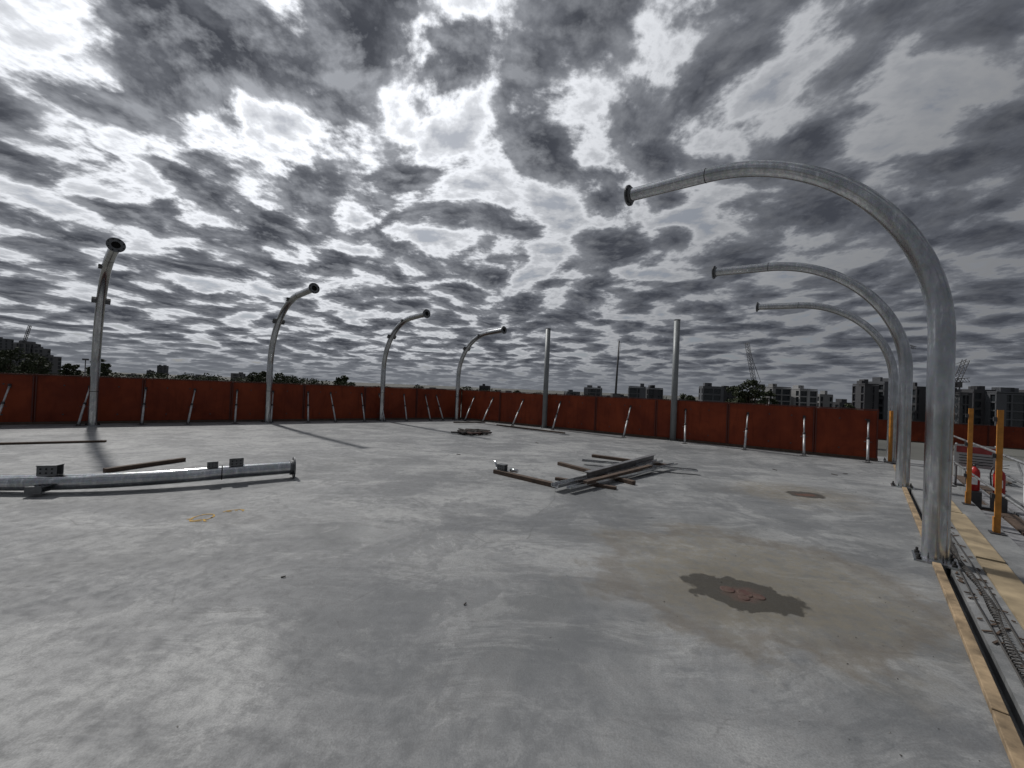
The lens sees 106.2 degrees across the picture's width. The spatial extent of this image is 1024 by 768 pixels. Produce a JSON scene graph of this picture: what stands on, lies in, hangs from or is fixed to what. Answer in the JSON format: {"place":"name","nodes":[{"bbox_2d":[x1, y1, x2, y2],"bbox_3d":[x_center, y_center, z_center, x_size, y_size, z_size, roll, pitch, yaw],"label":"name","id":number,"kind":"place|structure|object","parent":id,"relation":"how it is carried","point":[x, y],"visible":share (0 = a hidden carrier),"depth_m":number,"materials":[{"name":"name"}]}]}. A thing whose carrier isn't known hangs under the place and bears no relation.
{"place":"outdoors","nodes":[
{"label":"outdoors","id":0,"kind":"place"},
{"bbox_2d":[0,0,1023,402],"label":"sky","id":1,"kind":"structure","parent":0,"point":[469,163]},
{"bbox_2d":[75,371,1023,460],"bbox_3d":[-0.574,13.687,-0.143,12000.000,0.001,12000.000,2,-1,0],"label":"ground","id":2,"kind":"structure","parent":0,"point":[917,451],"depth_m":1378.57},
{"bbox_2d":[0,337,13,359],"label":"office tower","id":3,"kind":"structure","parent":2,"relation":"on","point":[6,344],"depth_m":418.70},
{"bbox_2d":[0,347,31,374],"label":"tree","id":4,"kind":"object","parent":2,"relation":"on","point":[7,365],"visible":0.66,"depth_m":148.13,"materials":[{"name":"green plant"}]},
{"bbox_2d":[19,325,31,342],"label":"luffing crane","id":5,"kind":"object","parent":2,"relation":"on","point":[24,341],"visible":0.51,"depth_m":329.84,"materials":[{"name":"metal"}]},
{"bbox_2d":[13,343,40,365],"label":"walls","id":6,"kind":"structure","parent":2,"relation":"on","point":[24,347],"depth_m":326.27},
{"bbox_2d":[16,344,39,366],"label":"windows","id":7,"kind":"structure","parent":6,"relation":"attached to","point":[27,347],"depth_m":326.82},
{"bbox_2d":[13,353,52,375],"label":"tree","id":8,"kind":"object","parent":2,"relation":"on","point":[34,366],"visible":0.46,"depth_m":138.73,"materials":[{"name":"green plant"}]},
{"bbox_2d":[32,348,50,368],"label":"walls","id":9,"kind":"structure","parent":2,"relation":"on","point":[44,352],"depth_m":330.24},
{"bbox_2d":[45,357,61,374],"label":"walls","id":10,"kind":"structure","parent":2,"relation":"on","point":[54,368],"depth_m":334.04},
{"bbox_2d":[58,363,81,376],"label":"tree","id":11,"kind":"object","parent":2,"relation":"on","point":[66,368],"visible":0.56,"depth_m":199.37,"materials":[{"name":"green plant"}]},
{"bbox_2d":[86,359,111,377],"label":"tree","id":12,"kind":"object","parent":2,"relation":"on","point":[105,370],"visible":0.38,"depth_m":150.42,"materials":[{"name":"green plant"}]},
{"bbox_2d":[157,365,168,376],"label":"office tower","id":13,"kind":"structure","parent":2,"relation":"on","point":[163,369],"depth_m":796.87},
{"bbox_2d":[243,371,266,382],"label":"tree","id":14,"kind":"object","parent":2,"relation":"on","point":[259,377],"visible":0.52,"depth_m":186.43,"materials":[{"name":"green plant"}]},
{"bbox_2d":[264,372,299,384],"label":"tree","id":15,"kind":"object","parent":2,"relation":"on","point":[279,377],"visible":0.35,"depth_m":177.59,"materials":[{"name":"green plant"}]},
{"bbox_2d":[333,375,355,385],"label":"tree","id":16,"kind":"object","parent":2,"relation":"on","point":[343,379],"visible":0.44,"depth_m":188.10,"materials":[{"name":"green plant"}]},
{"bbox_2d":[13,368,697,400],"bbox_3d":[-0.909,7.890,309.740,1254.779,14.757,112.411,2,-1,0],"label":"distant trees","id":17,"kind":"object","parent":2,"relation":"on","point":[302,380],"visible":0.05,"depth_m":297.15,"materials":[{"name":"green plant"}]},
{"bbox_2d":[584,388,601,396],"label":"walls","id":18,"kind":"structure","parent":2,"relation":"on","point":[586,391],"depth_m":296.63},
{"bbox_2d":[588,389,599,395],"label":"windows","id":19,"kind":"structure","parent":18,"relation":"attached to","point":[597,392],"depth_m":296.17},
{"bbox_2d":[610,341,620,397],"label":"mobile crane","id":20,"kind":"object","parent":2,"relation":"on","point":[615,394],"visible":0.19,"depth_m":149.78,"materials":[{"name":"metal"}]},
{"bbox_2d":[628,387,645,397],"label":"walls","id":21,"kind":"structure","parent":2,"relation":"on","point":[642,393],"depth_m":225.69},
{"bbox_2d":[630,388,639,398],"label":"windows","id":22,"kind":"structure","parent":21,"relation":"attached to","point":[633,390],"depth_m":226.86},
{"bbox_2d":[645,389,662,399],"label":"walls","id":23,"kind":"structure","parent":2,"relation":"on","point":[655,394],"depth_m":231.01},
{"bbox_2d":[647,390,661,399],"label":"windows","id":24,"kind":"structure","parent":23,"relation":"attached to","point":[659,394],"depth_m":231.39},
{"bbox_2d":[679,393,695,401],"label":"tree","id":25,"kind":"object","parent":2,"relation":"on","point":[688,397],"visible":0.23,"depth_m":179.04,"materials":[{"name":"green plant"}]},
{"bbox_2d":[698,387,723,401],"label":"walls","id":26,"kind":"structure","parent":2,"relation":"on","point":[721,394],"depth_m":216.18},
{"bbox_2d":[699,389,719,402],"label":"windows","id":27,"kind":"structure","parent":26,"relation":"attached to","point":[709,397],"depth_m":216.64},
{"bbox_2d":[723,389,735,401],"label":"walls","id":28,"kind":"structure","parent":2,"relation":"on","point":[725,396],"depth_m":221.28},
{"bbox_2d":[725,385,751,403],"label":"tree","id":29,"kind":"object","parent":2,"relation":"on","point":[735,394],"visible":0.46,"depth_m":133.61,"materials":[{"name":"green plant"}]},
{"bbox_2d":[735,379,767,404],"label":"tree","id":30,"kind":"object","parent":2,"relation":"on","point":[751,392],"visible":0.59,"depth_m":129.67,"materials":[{"name":"green plant"}]},
{"bbox_2d":[745,343,764,404],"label":"luffing crane","id":31,"kind":"object","parent":2,"relation":"on","point":[749,353],"visible":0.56,"depth_m":179.59,"materials":[{"name":"metal"}]},
{"bbox_2d":[755,390,778,405],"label":"tree","id":32,"kind":"object","parent":2,"relation":"on","point":[770,394],"visible":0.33,"depth_m":138.97,"materials":[{"name":"green plant"}]},
{"bbox_2d":[761,388,790,404],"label":"walls","id":33,"kind":"structure","parent":2,"relation":"on","point":[774,391],"depth_m":196.13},
{"bbox_2d":[763,389,789,404],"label":"windows","id":34,"kind":"structure","parent":33,"relation":"attached to","point":[784,392],"depth_m":196.50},
{"bbox_2d":[765,384,790,387],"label":"roof","id":35,"kind":"structure","parent":33,"relation":"on","point":[772,386],"depth_m":198.33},
{"bbox_2d":[791,390,817,407],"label":"walls","id":36,"kind":"structure","parent":2,"relation":"on","point":[794,396],"depth_m":196.80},
{"bbox_2d":[789,385,817,389],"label":"roof","id":37,"kind":"structure","parent":36,"relation":"on","point":[797,387],"depth_m":198.07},
{"bbox_2d":[796,391,815,407],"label":"windows","id":38,"kind":"structure","parent":36,"relation":"attached to","point":[804,399],"depth_m":196.41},
{"bbox_2d":[817,395,832,408],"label":"walls","id":39,"kind":"structure","parent":2,"relation":"on","point":[825,402],"depth_m":201.02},
{"bbox_2d":[833,399,851,408],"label":"warehouse","id":40,"kind":"structure","parent":2,"relation":"on","point":[839,403],"depth_m":216.02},
{"bbox_2d":[852,385,878,410],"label":"walls","id":41,"kind":"structure","parent":2,"relation":"on","point":[867,401],"depth_m":166.47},
{"bbox_2d":[853,386,873,408],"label":"windows","id":42,"kind":"structure","parent":41,"relation":"attached to","point":[863,396],"depth_m":168.04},
{"bbox_2d":[853,379,878,384],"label":"roof","id":43,"kind":"structure","parent":41,"relation":"on","point":[862,382],"depth_m":168.78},
{"bbox_2d":[868,382,887,419],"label":"walls","id":44,"kind":"structure","parent":2,"relation":"on","point":[884,405],"depth_m":167.50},
{"bbox_2d":[868,377,888,382],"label":"roof","id":45,"kind":"structure","parent":44,"relation":"on","point":[878,379],"depth_m":171.22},
{"bbox_2d":[879,385,882,418],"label":"windows","id":46,"kind":"structure","parent":44,"relation":"attached to","point":[880,400],"depth_m":168.69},
{"bbox_2d":[912,387,925,421],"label":"walls","id":47,"kind":"structure","parent":2,"relation":"on","point":[920,396],"depth_m":168.04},
{"bbox_2d":[912,390,917,418],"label":"windows","id":48,"kind":"structure","parent":47,"relation":"attached to","point":[913,406],"depth_m":169.44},
{"bbox_2d":[953,359,969,449],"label":"luffing crane","id":49,"kind":"object","parent":2,"relation":"on","point":[958,385],"visible":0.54,"depth_m":119.46,"materials":[{"name":"metal"}]},
{"bbox_2d":[955,394,971,424],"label":"walls","id":50,"kind":"structure","parent":2,"relation":"on","point":[969,403],"depth_m":146.18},
{"bbox_2d":[954,395,967,422],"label":"windows","id":51,"kind":"structure","parent":50,"relation":"attached to","point":[961,411],"depth_m":146.38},
{"bbox_2d":[958,390,985,425],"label":"walls","id":52,"kind":"structure","parent":2,"relation":"on","point":[981,400],"depth_m":151.19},
{"bbox_2d":[972,393,979,423],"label":"windows","id":53,"kind":"structure","parent":52,"relation":"attached to","point":[977,412],"depth_m":151.60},
{"bbox_2d":[957,386,994,390],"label":"roof","id":54,"kind":"structure","parent":52,"relation":"on","point":[980,388],"depth_m":153.44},
{"bbox_2d":[952,454,1023,550],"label":"scaffold","id":55,"kind":"object","parent":2,"relation":"on","point":[1012,523],"visible":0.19,"depth_m":8.00,"materials":[{"name":"metal"}]},
{"bbox_2d":[965,463,981,508],"bbox_3d":[10.090,2.185,8.400,0.220,0.976,0.264,3,-1,-42],"label":"fire extinguisher","id":56,"kind":"object","parent":55,"relation":"on","point":[976,496],"visible":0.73,"depth_m":8.32,"materials":[{"name":"red paint"}]},
{"bbox_2d":[954,443,995,508],"bbox_3d":[10.275,2.017,8.534,0.350,1.350,0.700,3,-1,-42],"label":"barrier","id":57,"kind":"object","parent":55,"relation":"on","point":[983,458],"visible":0.52,"depth_m":8.50,"materials":[{"name":"metal"}]},
{"bbox_2d":[990,465,1009,512],"bbox_3d":[10.318,2.192,8.147,0.220,0.976,0.264,3,-1,-42],"label":"fire extinguisher","id":58,"kind":"object","parent":55,"relation":"on","point":[1004,507],"visible":0.43,"depth_m":8.07,"materials":[{"name":"red paint"}]},
{"bbox_2d":[984,393,1023,425],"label":"walls","id":59,"kind":"structure","parent":2,"relation":"on","point":[1000,402],"depth_m":146.92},
{"bbox_2d":[986,387,1023,393],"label":"roof","id":60,"kind":"structure","parent":59,"relation":"on","point":[1006,390],"depth_m":148.67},
{"bbox_2d":[990,394,1023,427],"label":"windows","id":61,"kind":"structure","parent":59,"relation":"attached to","point":[1018,407],"depth_m":146.51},
{"bbox_2d":[551,459,662,487],"bbox_3d":[2.128,1.764,7.818,4.009,0.058,0.150,3,-1,-45],"label":"steel channel","id":62,"kind":"object","parent":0,"point":[567,482],"visible":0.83,"depth_m":6.97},
{"bbox_2d":[908,459,1023,744],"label":"concrete edge beam","id":63,"kind":"structure","parent":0,"point":[1010,552],"depth_m":3.47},
{"bbox_2d":[952,455,1023,503],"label":"neighbouring roof","id":64,"kind":"structure","parent":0,"point":[1014,491],"depth_m":15.86,"materials":[{"name":"concrete"}]},
{"bbox_2d":[878,419,1023,449],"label":"red perimeter wall","id":65,"kind":"structure","parent":64,"relation":"on","point":[1013,437],"depth_m":26.47,"materials":[{"name":"metal"}]},
{"bbox_2d":[987,475,1016,484],"bbox_3d":[14.685,3.294,8.172,3.597,0.170,17.534,2,-1,43],"label":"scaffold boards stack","id":66,"kind":"object","parent":64,"relation":"on","point":[1010,480],"visible":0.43,"depth_m":13.57,"materials":[{"name":"wood"}]},
{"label":"building storeys","id":67,"kind":"object","parent":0,"visible":0},
{"bbox_2d":[0,419,1011,767],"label":"concrete roof slab","id":68,"kind":"structure","parent":67,"relation":"on","point":[316,613],"depth_m":2.93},
{"bbox_2d":[0,440,106,444],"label":"timber plank","id":69,"kind":"object","parent":68,"relation":"on","point":[48,442],"visible":1,"depth_m":8.74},
{"bbox_2d":[76,386,88,425],"bbox_3d":[-13.244,0.666,11.912,0.216,1.210,0.812,3,-1,-28],"label":"wall brace","id":70,"kind":"object","parent":68,"relation":"on","point":[78,423],"depth_m":11.85,"materials":[{"name":"metal"}]},
{"bbox_2d":[84,238,125,425],"bbox_3d":[-11.398,-1.154,10.709,4.124,4.976,0.392,2,-1,39],"label":"arched steel post","id":71,"kind":"object","parent":68,"relation":"on","point":[115,247],"visible":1,"depth_m":11.65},
{"bbox_2d":[103,457,185,472],"bbox_3d":[-6.617,1.461,6.982,0.100,0.070,1.170,2,-1,20],"label":"timber plank","id":72,"kind":"object","parent":68,"relation":"on","point":[138,465],"visible":1,"depth_m":6.88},
{"bbox_2d":[0,457,295,493],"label":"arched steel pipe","id":73,"kind":"object","parent":68,"relation":"on","point":[47,477],"visible":1,"depth_m":5.49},
{"bbox_2d":[189,509,243,520],"bbox_3d":[-3.611,1.595,4.702,0.281,0.001,0.554,2,-1,21],"label":"marking paint","id":74,"kind":"object","parent":68,"relation":"on","point":[212,516],"visible":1,"depth_m":4.61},
{"bbox_2d":[0,373,461,424],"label":"red perimeter wall","id":75,"kind":"structure","parent":68,"relation":"on","point":[31,399],"depth_m":13.80,"materials":[{"name":"metal"}]},
{"bbox_2d":[0,384,11,413],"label":"wall brace","id":76,"kind":"object","parent":75,"relation":"attached to","point":[2,403],"depth_m":11.08,"materials":[{"name":"metal"}]},
{"bbox_2d":[140,387,146,424],"bbox_3d":[-12.131,0.721,12.696,0.223,1.210,0.816,3,-1,-35],"label":"wall brace","id":77,"kind":"object","parent":75,"relation":"attached to","point":[143,409],"depth_m":12.66,"materials":[{"name":"metal"}]},
{"bbox_2d":[184,388,195,424],"bbox_3d":[-11.146,0.769,13.389,0.212,1.210,0.814,3,-1,-25],"label":"wall brace","id":78,"kind":"object","parent":75,"relation":"attached to","point":[190,411],"depth_m":13.33,"materials":[{"name":"metal"}]},
{"bbox_2d":[231,390,238,423],"bbox_3d":[-10.108,0.820,14.119,0.219,1.210,0.813,3,-1,-30],"label":"wall brace","id":79,"kind":"object","parent":75,"relation":"attached to","point":[236,405],"depth_m":14.07,"materials":[{"name":"metal"}]},
{"bbox_2d":[269,390,274,421],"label":"wall brace","id":80,"kind":"object","parent":75,"relation":"attached to","point":[272,407],"depth_m":14.74,"materials":[{"name":"metal"}]},
{"bbox_2d":[305,391,310,422],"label":"wall brace","id":81,"kind":"object","parent":75,"relation":"attached to","point":[307,407],"depth_m":15.42,"materials":[{"name":"metal"}]},
{"bbox_2d":[261,283,319,422],"bbox_3d":[-7.984,-0.930,13.723,3.636,4.876,0.392,2,-1,39],"label":"arched steel post","id":82,"kind":"object","parent":68,"relation":"on","point":[314,288],"visible":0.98,"depth_m":14.55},
{"bbox_2d":[376,309,429,420],"bbox_3d":[-4.661,-0.664,16.250,3.233,4.676,0.392,2,-1,41],"label":"arched steel post","id":83,"kind":"object","parent":68,"relation":"on","point":[425,313],"visible":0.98,"depth_m":17.00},
{"bbox_2d":[451,428,491,434],"bbox_3d":[-1.435,1.734,14.012,1.441,0.091,1.597,2,-1,0],"label":"timber offcuts pile","id":84,"kind":"object","parent":68,"relation":"on","point":[472,431],"visible":1,"depth_m":13.73,"materials":[{"name":"wood"}]},
{"bbox_2d":[452,326,506,419],"bbox_3d":[-1.614,-0.405,18.223,3.163,4.456,0.392,2,-1,41],"label":"arched steel post","id":85,"kind":"object","parent":68,"relation":"on","point":[467,348],"visible":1,"depth_m":18.93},
{"bbox_2d":[493,469,554,487],"bbox_3d":[0.207,1.747,7.172,1.447,0.075,0.100,2,-1,41],"label":"timber plank","id":86,"kind":"object","parent":68,"relation":"on","point":[527,478],"visible":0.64,"depth_m":7.11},
{"bbox_2d":[494,460,518,472],"bbox_3d":[-0.123,1.612,7.536,0.568,0.178,0.131,2,-1,37],"label":"steel bracket","id":87,"kind":"object","parent":86,"relation":"on","point":[501,466],"visible":1,"depth_m":7.54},
{"bbox_2d":[496,424,564,433],"bbox_3d":[0.697,1.874,16.132,3.460,0.050,0.080,2,-1,37],"label":"timber plank","id":88,"kind":"object","parent":68,"relation":"on","point":[530,428],"visible":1,"depth_m":16.02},
{"bbox_2d":[540,328,550,427],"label":"straight steel post","id":89,"kind":"object","parent":68,"relation":"on","point":[546,379],"visible":1,"depth_m":16.92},
{"bbox_2d":[176,442,979,761],"bbox_3d":[0.523,1.804,8.534,18.852,0.015,14.364,2,-1,0],"label":"debris","id":90,"kind":"object","parent":68,"relation":"on","point":[726,582],"visible":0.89,"depth_m":2.99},
{"bbox_2d":[555,477,616,489],"bbox_3d":[1.326,1.805,7.007,1.141,0.050,0.080,2,-1,29],"label":"timber plank","id":91,"kind":"object","parent":68,"relation":"on","point":[596,484],"visible":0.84,"depth_m":6.85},
{"bbox_2d":[557,462,635,484],"bbox_3d":[1.665,1.819,7.937,0.100,0.070,2.008,3,-1,-37],"label":"timber plank","id":92,"kind":"object","parent":68,"relation":"on","point":[622,479],"visible":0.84,"depth_m":8.10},
{"bbox_2d":[566,463,677,488],"bbox_3d":[2.377,1.784,7.663,3.922,0.036,0.090,3,-1,-42],"label":"steel channel","id":93,"kind":"object","parent":92,"relation":"on","point":[577,485],"visible":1,"depth_m":7.39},
{"bbox_2d":[583,464,652,484],"bbox_3d":[2.149,1.749,7.523,0.100,0.060,2.489,2,-1,45],"label":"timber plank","id":94,"kind":"object","parent":93,"relation":"on","point":[612,475],"visible":0.98,"depth_m":7.33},
{"bbox_2d":[584,454,654,477],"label":"steel beam","id":95,"kind":"structure","parent":68,"relation":"on","point":[613,467],"depth_m":7.92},
{"bbox_2d":[592,454,664,465],"bbox_3d":[2.879,1.886,9.482,1.878,0.070,0.100,2,-1,32],"label":"timber plank","id":96,"kind":"object","parent":68,"relation":"on","point":[611,458],"visible":0.48,"depth_m":9.65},
{"bbox_2d":[582,459,697,471],"bbox_3d":[2.816,1.817,8.618,2.462,0.036,0.120,2,-1,15],"label":"steel channel","id":97,"kind":"object","parent":68,"relation":"on","point":[665,467],"visible":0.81,"depth_m":8.53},
{"bbox_2d":[460,389,878,460],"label":"red perimeter wall","id":98,"kind":"structure","parent":68,"relation":"on","point":[838,432],"depth_m":13.87,"materials":[{"name":"metal"}]},
{"bbox_2d":[622,405,630,437],"bbox_3d":[4.437,1.438,14.922,0.220,1.210,0.814,2,-1,32],"label":"wall brace","id":99,"kind":"object","parent":98,"relation":"attached to","point":[627,419],"depth_m":14.85,"materials":[{"name":"metal"}]},
{"bbox_2d":[682,409,686,443],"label":"wall brace","id":100,"kind":"object","parent":98,"relation":"attached to","point":[684,426],"depth_m":13.74,"materials":[{"name":"metal"}]},
{"bbox_2d":[741,412,748,449],"bbox_3d":[7.781,1.556,12.815,0.221,1.210,0.815,2,-1,33],"label":"wall brace","id":101,"kind":"object","parent":98,"relation":"attached to","point":[745,438],"depth_m":12.76,"materials":[{"name":"metal"}]},
{"bbox_2d":[666,319,680,440],"bbox_3d":[6.062,-0.149,14.305,0.340,4.505,0.340,2,-1,0],"label":"straight steel post","id":102,"kind":"object","parent":68,"relation":"on","point":[674,388],"visible":1,"depth_m":14.22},
{"bbox_2d":[720,586,765,600],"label":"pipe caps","id":103,"kind":"object","parent":68,"relation":"on","point":[745,595],"visible":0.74,"depth_m":3.32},
{"bbox_2d":[624,160,960,570],"bbox_3d":[3.425,-0.798,5.495,3.986,5.396,0.350,2,-1,43],"label":"arched steel post","id":104,"kind":"object","parent":68,"relation":"on","point":[897,224],"visible":0.99,"depth_m":4.26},
{"bbox_2d":[799,416,808,456],"bbox_3d":[9.087,1.603,11.992,0.220,1.210,0.814,2,-1,32],"label":"wall brace","id":105,"kind":"object","parent":68,"relation":"on","point":[804,436],"depth_m":11.97,"materials":[{"name":"metal"}]},
{"bbox_2d":[712,262,914,489],"bbox_3d":[6.857,-0.555,9.194,3.930,5.276,0.350,2,-1,43],"label":"arched steel post","id":106,"kind":"object","parent":68,"relation":"on","point":[881,307],"visible":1,"depth_m":8.01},
{"bbox_2d":[756,302,897,461],"bbox_3d":[10.126,-0.332,12.624,3.753,5.176,0.350,2,-1,43],"label":"arched steel post","id":107,"kind":"object","parent":68,"relation":"on","point":[878,338],"visible":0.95,"depth_m":11.60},
{"bbox_2d":[864,419,870,462],"bbox_3d":[10.344,1.647,11.203,0.225,1.210,0.826,2,-1,38],"label":"wall brace","id":108,"kind":"object","parent":68,"relation":"on","point":[867,446],"depth_m":11.17,"materials":[{"name":"metal"}]},
{"bbox_2d":[884,411,895,464],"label":"orange end post","id":109,"kind":"object","parent":68,"relation":"on","point":[890,440],"visible":0.57,"depth_m":11.12,"materials":[{"name":"metal"}]},
{"bbox_2d":[902,487,917,512],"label":"timber kerb","id":110,"kind":"structure","parent":68,"relation":"on","point":[909,500],"depth_m":6.68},
{"bbox_2d":[912,511,921,535],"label":"timber kerb","id":111,"kind":"structure","parent":68,"relation":"on","point":[917,519],"depth_m":5.53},
{"bbox_2d":[951,500,961,512],"bbox_3d":[7.880,2.094,7.046,0.210,0.022,2.450,2,-1,43],"label":"plywood strip","id":112,"kind":"object","parent":68,"relation":"on","point":[954,508],"visible":0.07,"depth_m":6.33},
{"bbox_2d":[932,562,1009,715],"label":"timber kerb","id":113,"kind":"structure","parent":68,"relation":"on","point":[991,693],"depth_m":2.64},
{"bbox_2d":[951,512,1005,563],"bbox_3d":[6.173,2.003,5.189,0.210,0.022,2.500,2,-1,43],"label":"plywood strip","id":114,"kind":"object","parent":68,"relation":"on","point":[979,545],"visible":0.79,"depth_m":4.88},
{"bbox_2d":[950,527,1023,686],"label":"coiled reinforcing wire","id":115,"kind":"object","parent":68,"relation":"on","point":[987,598],"visible":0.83,"depth_m":3.14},
{"bbox_2d":[952,408,1023,535],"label":"edge guard rail","id":116,"kind":"object","parent":68,"relation":"on","point":[998,455],"visible":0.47,"depth_m":5.25,"materials":[{"name":"orange paint"}]},
{"bbox_2d":[977,558,1023,629],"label":"plywood strip","id":117,"kind":"object","parent":68,"relation":"on","point":[1007,583],"visible":1,"depth_m":3.67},
{"bbox_2d":[992,710,1023,767],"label":"timber kerb","id":118,"kind":"structure","parent":68,"relation":"on","point":[1013,745],"depth_m":1.94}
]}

